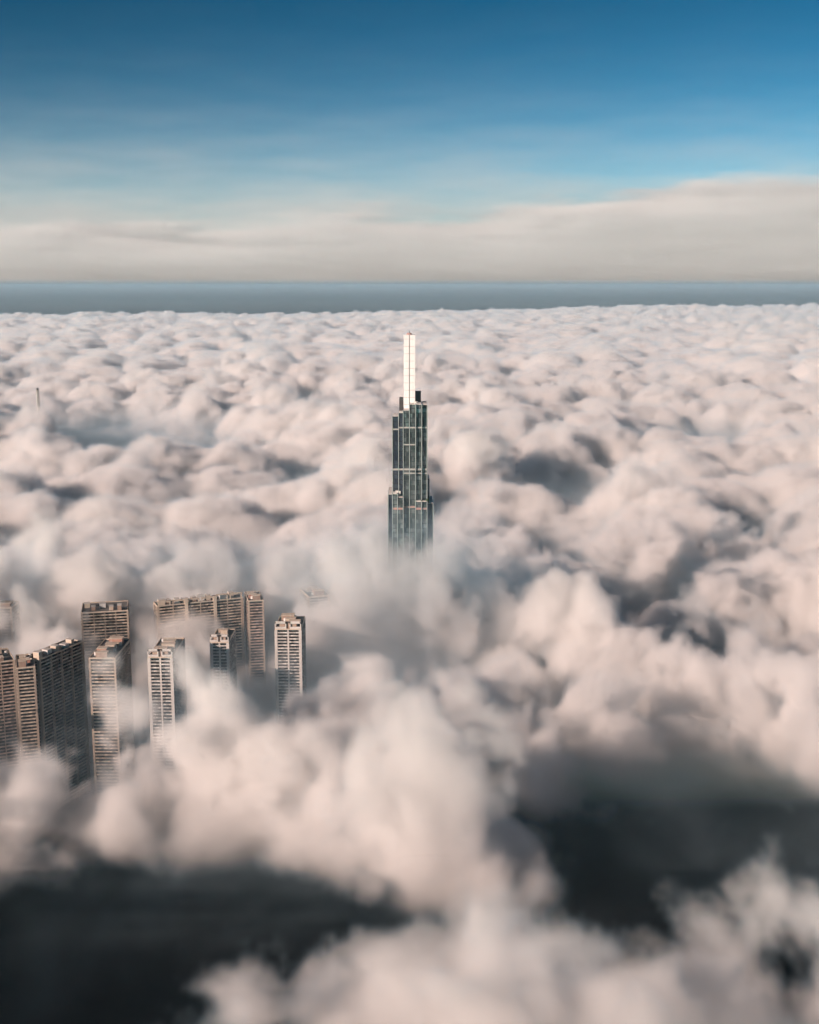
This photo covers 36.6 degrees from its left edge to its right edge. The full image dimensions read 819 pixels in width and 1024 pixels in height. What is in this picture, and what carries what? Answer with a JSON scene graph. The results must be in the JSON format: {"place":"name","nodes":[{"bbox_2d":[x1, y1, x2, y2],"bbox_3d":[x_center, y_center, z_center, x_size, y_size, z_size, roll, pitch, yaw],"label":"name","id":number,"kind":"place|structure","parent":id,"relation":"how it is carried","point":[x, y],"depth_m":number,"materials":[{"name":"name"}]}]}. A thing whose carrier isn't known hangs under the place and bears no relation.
{"place":"outdoors","nodes":[
{"label":"outdoors","id":0,"kind":"place"},
{"bbox_2d":[0,598,22,669],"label":"apartment tower","id":1,"kind":"structure","parent":0,"point":[10,630],"depth_m":1390.57,"materials":[{"name":"beige concrete"}]},
{"bbox_2d":[0,648,23,819],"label":"apartment tower","id":2,"kind":"structure","parent":0,"point":[11,797],"depth_m":1204.67,"materials":[{"name":"beige concrete"}]},
{"bbox_2d":[36,388,43,474],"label":"distant tower","id":3,"kind":"structure","parent":0,"point":[39,431],"depth_m":3349.47,"materials":[{"name":"metal"}]},
{"bbox_2d":[26,638,90,815],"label":"apartment tower","id":4,"kind":"structure","parent":0,"point":[62,714],"depth_m":1235.00,"materials":[{"name":"grey concrete"}]},
{"bbox_2d":[81,600,133,750],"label":"apartment tower","id":5,"kind":"structure","parent":0,"point":[101,621],"depth_m":1372.70,"materials":[{"name":"beige concrete"}]},
{"bbox_2d":[88,636,135,813],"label":"apartment tower","id":6,"kind":"structure","parent":0,"point":[111,695],"depth_m":1219.40,"materials":[{"name":"beige concrete"}]},
{"bbox_2d":[147,636,189,812],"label":"apartment tower","id":7,"kind":"structure","parent":0,"point":[166,660],"depth_m":1221.31,"materials":[{"name":"beige concrete"}]},
{"bbox_2d":[153,590,246,737],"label":"apartment tower","id":8,"kind":"structure","parent":0,"point":[194,622],"depth_m":1420.98,"materials":[{"name":"beige concrete"}]},
{"bbox_2d":[210,628,238,778],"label":"apartment tower","id":9,"kind":"structure","parent":0,"point":[223,670],"depth_m":1303.92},
{"bbox_2d":[244,586,266,734],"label":"apartment tower","id":10,"kind":"structure","parent":0,"point":[255,659],"depth_m":1430.73,"materials":[{"name":"beige concrete"}]},
{"bbox_2d":[274,612,307,773],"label":"apartment tower","id":11,"kind":"structure","parent":0,"point":[291,683],"depth_m":1314.47,"materials":[{"name":"beige concrete"}]},
{"bbox_2d":[300,585,330,724],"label":"apartment tower","id":12,"kind":"structure","parent":0,"point":[315,605],"depth_m":1462.80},
{"bbox_2d":[0,282,818,1023],"bbox_3d":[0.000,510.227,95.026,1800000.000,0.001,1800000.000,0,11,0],"label":"cloud","id":13,"kind":"structure","parent":0,"point":[588,792],"depth_m":1845.34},
{"bbox_2d":[15,649,44,827],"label":"apartment tower","id":14,"kind":"structure","parent":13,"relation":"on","point":[27,702],"depth_m":1184.16,"materials":[{"name":"beige concrete"}]},
{"bbox_2d":[0,0,818,281],"label":"sky","id":15,"kind":"structure","parent":0,"point":[141,140],"materials":[{"name":"blue"}]},
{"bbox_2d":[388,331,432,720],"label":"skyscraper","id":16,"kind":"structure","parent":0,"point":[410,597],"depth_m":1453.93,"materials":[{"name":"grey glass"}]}
]}

